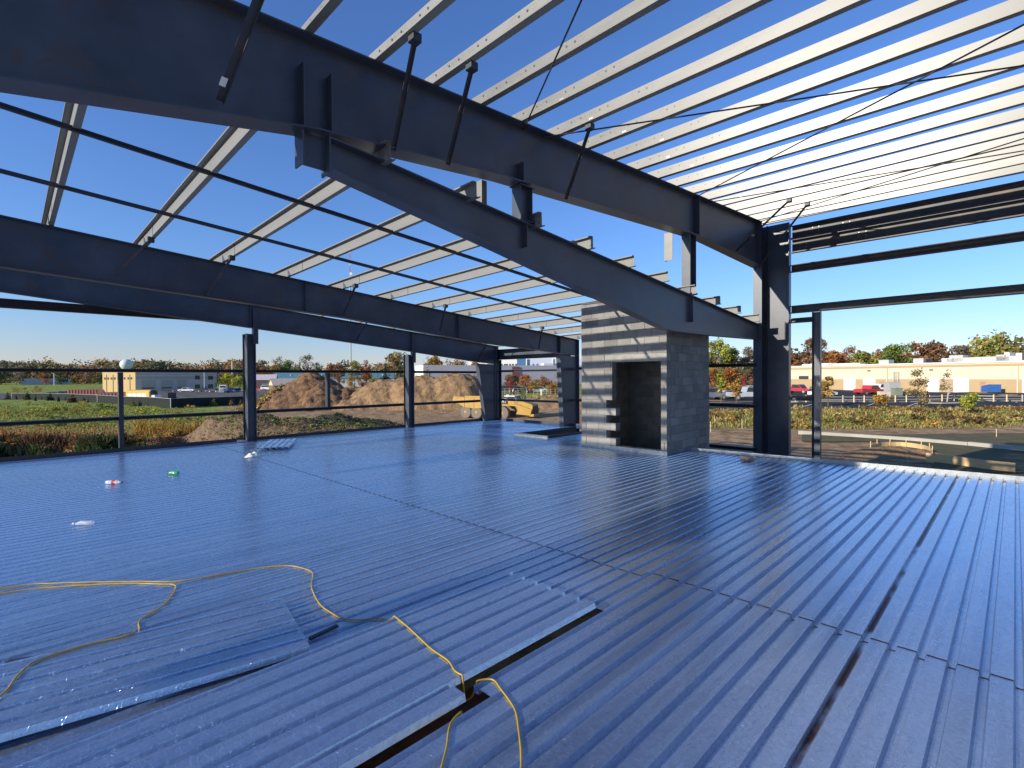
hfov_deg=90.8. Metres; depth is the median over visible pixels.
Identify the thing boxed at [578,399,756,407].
wall girt
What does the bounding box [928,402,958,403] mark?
kerb
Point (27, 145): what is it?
sky
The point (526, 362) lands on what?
office building
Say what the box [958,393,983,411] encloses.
sapling
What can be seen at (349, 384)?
deciduous tree
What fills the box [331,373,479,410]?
dirt pile
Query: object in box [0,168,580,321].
bracing strap
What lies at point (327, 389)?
wall jamb
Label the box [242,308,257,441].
wall post
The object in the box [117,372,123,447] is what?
wall jamb
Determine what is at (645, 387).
block shaft
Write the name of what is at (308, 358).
deciduous tree
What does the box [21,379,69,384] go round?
building
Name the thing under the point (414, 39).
flange brace
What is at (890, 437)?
kerb
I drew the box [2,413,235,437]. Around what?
grass
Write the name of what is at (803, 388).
pickup truck
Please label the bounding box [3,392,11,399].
cone shrub
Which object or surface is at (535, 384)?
deciduous tree
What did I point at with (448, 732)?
extension cord
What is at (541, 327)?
flange brace
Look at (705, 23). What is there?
roof purlin
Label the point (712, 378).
deciduous tree
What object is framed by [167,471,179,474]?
plastic bottle
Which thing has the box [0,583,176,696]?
extension cord
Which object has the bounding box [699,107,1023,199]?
roof purlin
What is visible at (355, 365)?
deciduous tree
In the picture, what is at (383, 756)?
floor beam
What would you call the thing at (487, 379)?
steel column
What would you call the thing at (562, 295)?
roof purlin
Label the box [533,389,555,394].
wire fence
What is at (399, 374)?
evergreen tree
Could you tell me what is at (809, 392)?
parked car
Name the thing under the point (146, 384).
garage door
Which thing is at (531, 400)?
wall girt
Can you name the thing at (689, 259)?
hanger post
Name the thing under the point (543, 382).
deciduous tree
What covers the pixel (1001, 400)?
kerb
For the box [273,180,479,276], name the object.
roof purlin
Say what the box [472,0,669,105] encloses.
roof purlin
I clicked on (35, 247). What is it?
roof rafter
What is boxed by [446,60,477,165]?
flange brace
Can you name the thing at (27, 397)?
cone shrub
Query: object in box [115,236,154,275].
flange brace
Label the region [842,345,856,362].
deciduous tree
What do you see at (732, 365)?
wall girt
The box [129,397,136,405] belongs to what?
cone shrub
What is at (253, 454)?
crumpled rag
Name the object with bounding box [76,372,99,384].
deciduous tree
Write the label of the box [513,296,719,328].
roof purlin
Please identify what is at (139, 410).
field weeds
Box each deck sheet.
[0,598,309,742]
[12,572,595,767]
[256,438,296,449]
[306,686,465,767]
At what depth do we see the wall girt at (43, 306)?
12.34 m
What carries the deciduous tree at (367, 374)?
on the ground at (742, 435)
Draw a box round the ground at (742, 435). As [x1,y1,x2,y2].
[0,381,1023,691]
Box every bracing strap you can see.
[0,102,589,297]
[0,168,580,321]
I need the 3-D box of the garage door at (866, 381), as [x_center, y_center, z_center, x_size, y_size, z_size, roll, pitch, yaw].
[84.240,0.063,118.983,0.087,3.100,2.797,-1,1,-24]
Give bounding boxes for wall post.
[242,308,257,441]
[404,335,415,427]
[497,360,501,417]
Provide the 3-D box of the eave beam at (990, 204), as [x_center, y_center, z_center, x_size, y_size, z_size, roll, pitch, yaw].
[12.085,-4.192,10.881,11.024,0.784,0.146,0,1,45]
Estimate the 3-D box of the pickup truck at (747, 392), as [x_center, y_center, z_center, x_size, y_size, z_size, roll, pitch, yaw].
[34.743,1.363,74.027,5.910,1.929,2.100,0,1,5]
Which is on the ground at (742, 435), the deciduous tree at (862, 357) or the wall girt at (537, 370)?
the deciduous tree at (862, 357)
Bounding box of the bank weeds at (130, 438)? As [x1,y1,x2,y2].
[0,434,187,453]
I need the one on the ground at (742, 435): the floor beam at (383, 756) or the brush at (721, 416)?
the brush at (721, 416)
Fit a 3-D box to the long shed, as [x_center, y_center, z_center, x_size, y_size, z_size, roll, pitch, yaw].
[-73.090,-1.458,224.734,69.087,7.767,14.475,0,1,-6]
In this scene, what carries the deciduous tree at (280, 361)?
on the ground at (742, 435)
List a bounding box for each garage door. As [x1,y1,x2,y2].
[142,380,155,389]
[161,380,172,390]
[177,380,186,387]
[844,378,855,389]
[863,378,875,384]
[927,378,939,391]
[953,377,968,391]
[1022,377,1023,392]
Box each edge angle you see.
[0,418,482,461]
[497,418,581,426]
[691,448,1023,482]
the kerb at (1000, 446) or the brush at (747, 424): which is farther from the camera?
the brush at (747, 424)
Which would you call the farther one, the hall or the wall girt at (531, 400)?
the hall
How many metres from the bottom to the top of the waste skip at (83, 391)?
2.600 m
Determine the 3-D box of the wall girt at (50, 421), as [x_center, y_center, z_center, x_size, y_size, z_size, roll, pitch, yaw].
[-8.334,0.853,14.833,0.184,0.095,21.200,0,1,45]
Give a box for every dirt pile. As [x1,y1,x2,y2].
[149,414,371,444]
[257,369,355,411]
[315,413,398,426]
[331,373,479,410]
[526,396,582,409]
[843,446,944,458]
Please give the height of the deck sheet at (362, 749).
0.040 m
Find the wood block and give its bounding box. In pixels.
[740,456,754,461]
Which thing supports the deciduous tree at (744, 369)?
on the ground at (742, 435)
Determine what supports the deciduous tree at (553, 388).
on the ground at (742, 435)
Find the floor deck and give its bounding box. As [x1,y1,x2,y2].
[0,420,1023,767]
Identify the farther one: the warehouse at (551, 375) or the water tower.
the water tower
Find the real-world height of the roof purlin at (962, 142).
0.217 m
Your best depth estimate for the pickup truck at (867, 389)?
95.19 m
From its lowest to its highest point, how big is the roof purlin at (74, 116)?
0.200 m
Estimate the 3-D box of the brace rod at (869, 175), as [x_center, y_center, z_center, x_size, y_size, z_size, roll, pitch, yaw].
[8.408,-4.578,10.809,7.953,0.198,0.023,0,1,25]
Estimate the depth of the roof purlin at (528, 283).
12.43 m
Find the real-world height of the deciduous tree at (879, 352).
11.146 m
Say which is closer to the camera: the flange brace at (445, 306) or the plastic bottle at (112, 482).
the plastic bottle at (112, 482)
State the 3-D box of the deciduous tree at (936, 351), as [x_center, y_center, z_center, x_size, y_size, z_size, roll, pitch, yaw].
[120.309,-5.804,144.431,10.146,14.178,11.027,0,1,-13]
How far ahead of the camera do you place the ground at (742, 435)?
38.27 m
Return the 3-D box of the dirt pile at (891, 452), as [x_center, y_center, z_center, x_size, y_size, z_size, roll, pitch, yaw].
[19.445,3.415,25.645,4.800,0.527,3.000,0,1,0]
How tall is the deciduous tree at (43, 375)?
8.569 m
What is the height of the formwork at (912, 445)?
0.739 m
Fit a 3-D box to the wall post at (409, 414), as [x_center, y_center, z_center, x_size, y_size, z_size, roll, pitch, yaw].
[-3.867,1.538,18.971,0.440,6.770,0.350,0,1,45]
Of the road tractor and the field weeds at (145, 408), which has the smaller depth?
the field weeds at (145, 408)
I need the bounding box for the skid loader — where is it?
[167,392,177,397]
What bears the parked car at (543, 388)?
on the ground at (742, 435)
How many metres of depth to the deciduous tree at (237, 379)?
211.47 m
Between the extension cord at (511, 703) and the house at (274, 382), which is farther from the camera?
the house at (274, 382)
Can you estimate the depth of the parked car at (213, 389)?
203.16 m
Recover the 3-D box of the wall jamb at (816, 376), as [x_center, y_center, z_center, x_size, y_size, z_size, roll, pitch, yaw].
[8.675,1.052,14.373,0.212,6.212,0.138,0,1,45]
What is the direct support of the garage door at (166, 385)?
in the hall
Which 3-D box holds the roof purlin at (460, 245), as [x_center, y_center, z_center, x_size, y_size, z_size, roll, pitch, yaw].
[-3.439,-2.481,11.738,11.030,0.200,0.136,-1,0,45]
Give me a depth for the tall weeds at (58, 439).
37.75 m
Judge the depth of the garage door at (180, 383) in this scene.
245.79 m
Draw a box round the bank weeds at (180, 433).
[0,431,203,444]
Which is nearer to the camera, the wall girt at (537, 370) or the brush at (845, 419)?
the wall girt at (537, 370)
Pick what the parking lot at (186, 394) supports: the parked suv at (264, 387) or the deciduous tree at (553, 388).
the parked suv at (264, 387)
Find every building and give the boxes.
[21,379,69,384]
[468,358,581,364]
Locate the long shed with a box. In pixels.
[274,373,414,386]
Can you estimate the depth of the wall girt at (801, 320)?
14.63 m
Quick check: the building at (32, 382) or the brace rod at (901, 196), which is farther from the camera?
the building at (32, 382)
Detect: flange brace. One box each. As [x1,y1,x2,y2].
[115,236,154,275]
[206,255,234,295]
[216,0,263,104]
[342,283,358,315]
[355,323,366,340]
[391,30,421,150]
[439,304,447,330]
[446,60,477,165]
[538,326,543,348]
[564,122,594,199]
[736,198,791,250]
[758,202,809,266]
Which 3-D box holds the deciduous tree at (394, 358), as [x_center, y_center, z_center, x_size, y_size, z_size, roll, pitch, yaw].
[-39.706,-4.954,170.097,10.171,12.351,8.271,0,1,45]
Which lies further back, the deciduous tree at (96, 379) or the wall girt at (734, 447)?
the deciduous tree at (96, 379)
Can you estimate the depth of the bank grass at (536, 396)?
91.33 m
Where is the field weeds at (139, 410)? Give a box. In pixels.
[1,403,196,426]
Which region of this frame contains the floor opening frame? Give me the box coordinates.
[514,426,581,438]
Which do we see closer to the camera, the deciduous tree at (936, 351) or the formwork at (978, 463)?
the formwork at (978, 463)
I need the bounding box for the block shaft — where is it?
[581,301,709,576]
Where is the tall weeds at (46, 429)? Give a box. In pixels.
[0,418,201,443]
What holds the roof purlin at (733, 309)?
on the roof rafter at (35, 247)
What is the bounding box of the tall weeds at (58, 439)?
[0,432,179,456]
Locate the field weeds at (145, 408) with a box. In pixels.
[1,401,206,426]
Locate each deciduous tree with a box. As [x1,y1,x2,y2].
[0,372,17,384]
[6,372,28,384]
[36,372,52,384]
[52,372,71,384]
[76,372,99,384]
[91,372,102,383]
[218,373,236,387]
[229,376,242,390]
[233,360,242,387]
[268,364,278,373]
[272,356,283,368]
[279,359,298,369]
[299,353,313,369]
[313,362,324,369]
[327,363,335,377]
[332,363,347,383]
[344,375,357,389]
[346,360,362,383]
[355,360,372,383]
[356,374,369,389]
[380,351,404,378]
[427,356,442,364]
[449,359,466,364]
[502,374,515,384]
[511,376,520,386]
[516,374,531,386]
[527,379,540,391]
[537,375,549,387]
[546,380,557,395]
[708,337,735,387]
[709,368,718,387]
[717,346,740,383]
[719,367,740,389]
[738,346,752,374]
[739,369,752,385]
[740,376,746,388]
[741,367,752,384]
[791,353,800,365]
[792,337,827,365]
[822,350,848,363]
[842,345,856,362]
[848,350,882,363]
[868,350,884,360]
[878,342,914,363]
[901,341,933,362]
[914,340,960,362]
[949,345,974,356]
[967,329,1023,356]
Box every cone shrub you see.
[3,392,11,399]
[23,391,31,399]
[44,393,55,400]
[67,394,77,402]
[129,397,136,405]
[208,399,217,406]
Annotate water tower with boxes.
[119,359,132,368]
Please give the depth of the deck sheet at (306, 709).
2.88 m
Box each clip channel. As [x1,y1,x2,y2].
[476,180,486,203]
[664,233,672,261]
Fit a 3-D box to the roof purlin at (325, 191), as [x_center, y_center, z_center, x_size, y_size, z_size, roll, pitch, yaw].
[-5.333,-2.670,9.838,11.030,0.200,0.136,-1,0,45]
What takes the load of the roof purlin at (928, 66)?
on the roof rafter at (167, 58)
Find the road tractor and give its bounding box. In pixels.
[217,385,228,392]
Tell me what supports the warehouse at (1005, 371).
on the ground at (742, 435)
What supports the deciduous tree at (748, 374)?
on the ground at (742, 435)
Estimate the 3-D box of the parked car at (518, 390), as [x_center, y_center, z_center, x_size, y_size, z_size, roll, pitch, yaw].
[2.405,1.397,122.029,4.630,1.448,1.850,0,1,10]
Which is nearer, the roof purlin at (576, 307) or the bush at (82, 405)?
the roof purlin at (576, 307)
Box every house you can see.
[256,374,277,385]
[267,378,295,388]
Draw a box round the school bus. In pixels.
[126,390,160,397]
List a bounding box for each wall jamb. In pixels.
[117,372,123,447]
[325,373,329,406]
[812,311,821,458]
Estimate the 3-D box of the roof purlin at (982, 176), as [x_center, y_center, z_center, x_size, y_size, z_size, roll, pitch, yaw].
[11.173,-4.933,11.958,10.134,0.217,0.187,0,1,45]
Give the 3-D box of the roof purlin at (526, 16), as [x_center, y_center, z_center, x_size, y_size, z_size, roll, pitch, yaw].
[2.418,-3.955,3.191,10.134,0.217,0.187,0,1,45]
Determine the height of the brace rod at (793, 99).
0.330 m
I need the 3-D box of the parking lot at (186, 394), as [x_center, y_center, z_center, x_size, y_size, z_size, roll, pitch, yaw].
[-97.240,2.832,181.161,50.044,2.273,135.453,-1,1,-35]
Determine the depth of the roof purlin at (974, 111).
9.36 m
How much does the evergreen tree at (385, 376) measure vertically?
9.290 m
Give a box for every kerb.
[791,401,916,401]
[798,430,967,444]
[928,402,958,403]
[968,442,1023,450]
[977,400,1023,400]
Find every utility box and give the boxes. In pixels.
[877,391,890,395]
[883,382,900,390]
[891,388,902,395]
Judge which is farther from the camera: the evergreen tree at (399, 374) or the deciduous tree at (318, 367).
the deciduous tree at (318, 367)
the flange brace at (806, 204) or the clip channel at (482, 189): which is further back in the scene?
the flange brace at (806, 204)
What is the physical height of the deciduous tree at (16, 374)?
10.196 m
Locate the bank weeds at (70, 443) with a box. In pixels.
[1,434,172,449]
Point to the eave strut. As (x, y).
(515, 353)
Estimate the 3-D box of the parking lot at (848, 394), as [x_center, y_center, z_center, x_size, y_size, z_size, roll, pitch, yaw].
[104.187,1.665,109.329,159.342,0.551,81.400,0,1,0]
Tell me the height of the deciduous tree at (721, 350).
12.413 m
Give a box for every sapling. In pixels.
[715,377,727,402]
[727,378,743,403]
[822,376,835,405]
[871,394,892,405]
[903,368,932,409]
[939,369,955,401]
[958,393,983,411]
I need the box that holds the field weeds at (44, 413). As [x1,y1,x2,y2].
[12,406,196,426]
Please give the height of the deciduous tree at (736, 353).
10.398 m
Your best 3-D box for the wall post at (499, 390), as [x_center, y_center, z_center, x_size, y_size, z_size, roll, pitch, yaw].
[-0.588,1.905,22.146,0.230,5.920,0.184,0,1,45]
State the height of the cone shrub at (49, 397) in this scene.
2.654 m
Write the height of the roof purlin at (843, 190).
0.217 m
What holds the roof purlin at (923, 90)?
on the roof rafter at (167, 58)
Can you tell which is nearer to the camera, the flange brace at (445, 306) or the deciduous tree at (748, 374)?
the flange brace at (445, 306)
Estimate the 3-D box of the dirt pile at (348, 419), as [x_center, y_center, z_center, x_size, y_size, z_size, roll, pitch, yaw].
[-16.129,3.680,50.050,11.400,1.589,6.000,0,1,0]
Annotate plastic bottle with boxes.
[72,520,93,524]
[105,480,122,483]
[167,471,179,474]
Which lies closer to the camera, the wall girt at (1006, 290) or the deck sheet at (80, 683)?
the deck sheet at (80, 683)
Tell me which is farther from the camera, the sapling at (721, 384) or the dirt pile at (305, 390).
the dirt pile at (305, 390)
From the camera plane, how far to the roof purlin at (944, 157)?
11.24 m
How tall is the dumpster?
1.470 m
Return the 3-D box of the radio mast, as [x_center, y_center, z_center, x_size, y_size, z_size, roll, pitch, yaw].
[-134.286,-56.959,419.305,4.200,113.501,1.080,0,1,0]
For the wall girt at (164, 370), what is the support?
attached to the wall post at (249, 342)
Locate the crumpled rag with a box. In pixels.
[244,452,262,457]
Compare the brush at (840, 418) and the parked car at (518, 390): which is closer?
the brush at (840, 418)
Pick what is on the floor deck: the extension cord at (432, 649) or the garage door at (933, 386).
the extension cord at (432, 649)
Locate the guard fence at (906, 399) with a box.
[795,394,1023,401]
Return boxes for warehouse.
[415,363,582,383]
[791,349,1023,392]
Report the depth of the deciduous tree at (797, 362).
148.71 m
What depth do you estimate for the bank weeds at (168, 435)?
39.71 m
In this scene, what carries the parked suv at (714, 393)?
on the parking lot at (848, 394)
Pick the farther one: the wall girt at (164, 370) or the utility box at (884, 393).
the utility box at (884, 393)
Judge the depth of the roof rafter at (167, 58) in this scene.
5.35 m
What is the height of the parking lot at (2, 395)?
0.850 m
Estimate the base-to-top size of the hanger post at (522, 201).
0.551 m
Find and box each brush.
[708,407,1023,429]
[709,405,989,427]
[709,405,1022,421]
[709,405,1023,425]
[709,406,1008,426]
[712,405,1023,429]
[713,407,1023,429]
[726,404,1023,428]
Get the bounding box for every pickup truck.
[178,387,195,391]
[726,387,752,399]
[791,384,811,393]
[853,385,883,394]
[869,384,883,392]
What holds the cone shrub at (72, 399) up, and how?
on the ground at (742, 435)
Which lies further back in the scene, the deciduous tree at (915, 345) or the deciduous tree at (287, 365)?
the deciduous tree at (287, 365)
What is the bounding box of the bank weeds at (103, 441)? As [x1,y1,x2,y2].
[0,434,243,457]
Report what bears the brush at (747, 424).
on the ground at (742, 435)
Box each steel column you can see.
[475,346,496,420]
[556,340,579,431]
[753,222,790,455]
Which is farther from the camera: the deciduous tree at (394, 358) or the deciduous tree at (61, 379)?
the deciduous tree at (61, 379)
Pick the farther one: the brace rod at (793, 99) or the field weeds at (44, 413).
the field weeds at (44, 413)
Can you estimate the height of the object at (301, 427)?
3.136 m
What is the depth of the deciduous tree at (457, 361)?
228.77 m
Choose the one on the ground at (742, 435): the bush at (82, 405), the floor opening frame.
the bush at (82, 405)
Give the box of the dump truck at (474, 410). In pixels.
[453,392,540,418]
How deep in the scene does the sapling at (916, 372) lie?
51.75 m
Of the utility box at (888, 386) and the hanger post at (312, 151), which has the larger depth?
the utility box at (888, 386)
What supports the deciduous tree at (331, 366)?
on the ground at (742, 435)
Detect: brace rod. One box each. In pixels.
[523,0,582,129]
[543,65,1023,137]
[694,24,1023,197]
[706,150,1023,202]
[756,138,1023,222]
[762,172,1023,223]
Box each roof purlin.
[41,102,87,225]
[133,126,256,245]
[208,140,395,262]
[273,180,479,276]
[301,0,342,33]
[317,236,594,315]
[327,211,544,288]
[355,255,635,322]
[369,0,455,61]
[389,271,669,328]
[423,284,697,333]
[425,0,564,85]
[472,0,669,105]
[496,314,758,346]
[512,0,772,121]
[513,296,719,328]
[536,306,740,333]
[546,0,871,136]
[577,0,967,149]
[603,0,1023,159]
[627,26,1023,169]
[648,51,1023,178]
[667,73,1023,186]
[684,91,1023,192]
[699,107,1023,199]
[713,121,1023,205]
[726,133,1023,210]
[739,145,1023,215]
[750,155,1023,219]
[760,164,1023,224]
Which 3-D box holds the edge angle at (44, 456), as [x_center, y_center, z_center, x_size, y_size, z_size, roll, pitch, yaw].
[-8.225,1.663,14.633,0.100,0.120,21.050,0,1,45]
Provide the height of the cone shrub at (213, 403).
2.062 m
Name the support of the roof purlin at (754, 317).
on the roof rafter at (35, 247)
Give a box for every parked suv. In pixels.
[260,385,268,389]
[502,385,511,391]
[708,388,728,399]
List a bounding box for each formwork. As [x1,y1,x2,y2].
[870,439,932,452]
[926,453,1014,471]
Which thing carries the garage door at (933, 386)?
in the warehouse at (1005, 371)
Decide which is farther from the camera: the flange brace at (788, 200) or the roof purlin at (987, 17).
the flange brace at (788, 200)
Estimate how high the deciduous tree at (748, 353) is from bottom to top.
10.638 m
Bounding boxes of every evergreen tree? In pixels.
[379,362,391,379]
[394,362,403,379]
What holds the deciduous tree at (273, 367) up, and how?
on the ground at (742, 435)
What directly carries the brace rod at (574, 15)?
attached to the roof rafter at (167, 58)
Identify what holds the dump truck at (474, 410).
on the ground at (742, 435)
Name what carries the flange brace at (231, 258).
attached to the roof rafter at (35, 247)
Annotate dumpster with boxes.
[981,384,1000,391]
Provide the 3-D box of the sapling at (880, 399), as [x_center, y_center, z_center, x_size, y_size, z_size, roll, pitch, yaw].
[40.144,1.934,54.897,1.933,1.728,1.715,0,1,-13]
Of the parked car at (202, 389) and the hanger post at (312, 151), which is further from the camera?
the parked car at (202, 389)
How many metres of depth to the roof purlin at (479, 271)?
11.33 m
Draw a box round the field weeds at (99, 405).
[1,403,201,426]
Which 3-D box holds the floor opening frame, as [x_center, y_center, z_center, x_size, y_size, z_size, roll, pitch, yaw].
[1.685,1.952,16.751,1.400,0.835,3.160,0,1,45]
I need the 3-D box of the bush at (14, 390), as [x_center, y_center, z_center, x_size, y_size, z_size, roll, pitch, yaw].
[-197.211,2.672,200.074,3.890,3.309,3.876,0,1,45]
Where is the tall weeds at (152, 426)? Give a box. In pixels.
[130,416,219,436]
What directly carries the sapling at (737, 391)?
on the ground at (742, 435)
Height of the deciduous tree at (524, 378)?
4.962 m
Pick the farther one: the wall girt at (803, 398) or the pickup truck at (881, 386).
the pickup truck at (881, 386)
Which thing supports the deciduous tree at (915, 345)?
on the ground at (742, 435)
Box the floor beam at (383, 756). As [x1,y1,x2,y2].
[355,579,713,767]
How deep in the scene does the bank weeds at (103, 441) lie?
36.54 m
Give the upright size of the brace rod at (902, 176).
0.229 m
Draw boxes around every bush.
[9,387,19,392]
[69,405,81,412]
[77,400,89,408]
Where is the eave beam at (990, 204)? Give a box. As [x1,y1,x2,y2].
[791,180,1023,253]
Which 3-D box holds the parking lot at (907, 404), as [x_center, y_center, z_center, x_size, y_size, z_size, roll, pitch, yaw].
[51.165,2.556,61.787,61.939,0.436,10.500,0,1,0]
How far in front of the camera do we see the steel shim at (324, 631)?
3.62 m
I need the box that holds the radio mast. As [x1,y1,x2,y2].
[349,252,351,368]
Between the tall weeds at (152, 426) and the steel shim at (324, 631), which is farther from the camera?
the tall weeds at (152, 426)
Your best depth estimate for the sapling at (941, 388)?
66.02 m
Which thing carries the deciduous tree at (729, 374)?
on the ground at (742, 435)
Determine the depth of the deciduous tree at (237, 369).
249.59 m
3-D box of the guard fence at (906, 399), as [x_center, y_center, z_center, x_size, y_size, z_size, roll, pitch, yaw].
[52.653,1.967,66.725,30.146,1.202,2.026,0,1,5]
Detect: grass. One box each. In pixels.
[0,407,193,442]
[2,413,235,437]
[526,394,581,398]
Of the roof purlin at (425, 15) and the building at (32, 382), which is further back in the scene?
the building at (32, 382)
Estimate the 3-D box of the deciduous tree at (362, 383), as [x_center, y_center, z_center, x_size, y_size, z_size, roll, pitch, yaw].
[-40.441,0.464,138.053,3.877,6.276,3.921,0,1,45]
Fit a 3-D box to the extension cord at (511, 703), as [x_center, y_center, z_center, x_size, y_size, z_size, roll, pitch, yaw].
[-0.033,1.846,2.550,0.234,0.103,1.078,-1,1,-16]
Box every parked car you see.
[196,388,208,391]
[207,388,218,391]
[512,387,530,392]
[531,387,548,392]
[807,389,837,395]
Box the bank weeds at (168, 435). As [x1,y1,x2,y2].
[8,432,172,456]
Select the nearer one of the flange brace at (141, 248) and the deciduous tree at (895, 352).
the flange brace at (141, 248)
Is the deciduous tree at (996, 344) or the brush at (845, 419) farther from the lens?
the deciduous tree at (996, 344)
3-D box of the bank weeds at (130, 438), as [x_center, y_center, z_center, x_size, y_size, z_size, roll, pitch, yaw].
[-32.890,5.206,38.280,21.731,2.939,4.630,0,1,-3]
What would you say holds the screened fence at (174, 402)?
on the ground at (742, 435)
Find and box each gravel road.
[802,433,1023,441]
[880,441,1023,452]
[934,452,1023,472]
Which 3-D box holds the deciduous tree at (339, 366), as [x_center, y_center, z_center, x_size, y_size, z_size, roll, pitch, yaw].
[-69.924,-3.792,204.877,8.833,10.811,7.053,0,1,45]
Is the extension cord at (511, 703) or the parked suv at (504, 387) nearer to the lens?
the extension cord at (511, 703)
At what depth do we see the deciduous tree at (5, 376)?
329.37 m
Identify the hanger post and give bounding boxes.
[295,128,330,177]
[509,183,534,223]
[680,233,697,294]
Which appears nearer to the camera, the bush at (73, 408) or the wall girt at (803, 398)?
the wall girt at (803, 398)
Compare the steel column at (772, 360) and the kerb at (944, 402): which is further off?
the kerb at (944, 402)
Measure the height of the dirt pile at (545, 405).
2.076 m
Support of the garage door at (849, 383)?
in the warehouse at (1005, 371)
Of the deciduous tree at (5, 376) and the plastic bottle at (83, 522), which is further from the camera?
the deciduous tree at (5, 376)
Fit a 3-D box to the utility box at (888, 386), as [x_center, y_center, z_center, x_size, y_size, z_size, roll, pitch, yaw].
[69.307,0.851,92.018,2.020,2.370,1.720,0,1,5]
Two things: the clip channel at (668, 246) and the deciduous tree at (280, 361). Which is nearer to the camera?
the clip channel at (668, 246)
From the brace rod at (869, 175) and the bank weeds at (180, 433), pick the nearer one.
the brace rod at (869, 175)
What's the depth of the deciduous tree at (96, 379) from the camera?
327.83 m
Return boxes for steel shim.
[5,656,33,662]
[308,624,338,639]
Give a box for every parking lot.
[0,392,125,398]
[157,390,268,398]
[709,389,1023,401]
[709,401,1023,409]
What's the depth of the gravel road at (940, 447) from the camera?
28.10 m
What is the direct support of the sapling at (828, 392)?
on the ground at (742, 435)
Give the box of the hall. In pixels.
[102,372,216,391]
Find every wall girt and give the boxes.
[0,298,195,320]
[0,368,475,372]
[0,400,479,425]
[499,369,556,371]
[499,398,557,402]
[575,363,756,369]
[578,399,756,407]
[709,443,756,451]
[789,317,811,322]
[789,395,811,400]
[790,231,1023,272]
[790,284,1023,313]
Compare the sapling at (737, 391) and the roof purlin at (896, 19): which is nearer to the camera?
the roof purlin at (896, 19)
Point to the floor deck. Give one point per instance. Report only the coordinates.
(648, 666)
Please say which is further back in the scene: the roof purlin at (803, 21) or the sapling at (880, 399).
the sapling at (880, 399)
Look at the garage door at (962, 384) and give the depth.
102.66 m
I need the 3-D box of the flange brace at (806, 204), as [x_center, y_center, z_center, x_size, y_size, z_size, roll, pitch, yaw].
[7.446,-4.078,13.932,0.144,1.300,1.826,-1,1,-16]
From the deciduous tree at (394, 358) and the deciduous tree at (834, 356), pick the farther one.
the deciduous tree at (394, 358)
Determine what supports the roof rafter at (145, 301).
on the wall post at (249, 342)
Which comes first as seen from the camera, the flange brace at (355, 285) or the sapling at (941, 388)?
the flange brace at (355, 285)
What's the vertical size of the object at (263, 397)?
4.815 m
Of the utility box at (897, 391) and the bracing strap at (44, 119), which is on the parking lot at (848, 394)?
the utility box at (897, 391)
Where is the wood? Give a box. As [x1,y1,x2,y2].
[0,348,969,384]
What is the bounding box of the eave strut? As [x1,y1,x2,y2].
[497,348,570,359]
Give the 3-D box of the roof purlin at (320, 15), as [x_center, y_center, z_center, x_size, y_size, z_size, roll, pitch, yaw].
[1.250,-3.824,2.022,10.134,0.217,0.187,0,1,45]
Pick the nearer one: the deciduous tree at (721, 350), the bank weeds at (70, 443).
the bank weeds at (70, 443)
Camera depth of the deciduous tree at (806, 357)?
148.97 m
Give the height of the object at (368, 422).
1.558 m
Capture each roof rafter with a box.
[0,0,762,267]
[0,215,578,355]
[0,268,498,363]
[327,136,760,339]
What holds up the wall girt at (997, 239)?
attached to the steel column at (772, 360)
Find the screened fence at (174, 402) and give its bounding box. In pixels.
[11,393,242,407]
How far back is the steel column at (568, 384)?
18.97 m
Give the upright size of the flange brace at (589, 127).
0.993 m
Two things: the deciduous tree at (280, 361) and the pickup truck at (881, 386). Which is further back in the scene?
the deciduous tree at (280, 361)
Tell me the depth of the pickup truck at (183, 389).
207.03 m
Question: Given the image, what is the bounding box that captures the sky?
[0,0,1023,370]
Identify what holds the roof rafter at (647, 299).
attached to the steel column at (772, 360)
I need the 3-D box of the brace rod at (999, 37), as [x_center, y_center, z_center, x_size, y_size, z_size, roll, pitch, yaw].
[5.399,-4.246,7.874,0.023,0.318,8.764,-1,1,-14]
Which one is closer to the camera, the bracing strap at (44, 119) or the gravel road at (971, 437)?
the bracing strap at (44, 119)
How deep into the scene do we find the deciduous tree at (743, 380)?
87.85 m
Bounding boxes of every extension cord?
[0,565,465,702]
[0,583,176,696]
[440,711,462,767]
[466,678,521,767]
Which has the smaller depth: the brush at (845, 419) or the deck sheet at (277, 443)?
the deck sheet at (277, 443)

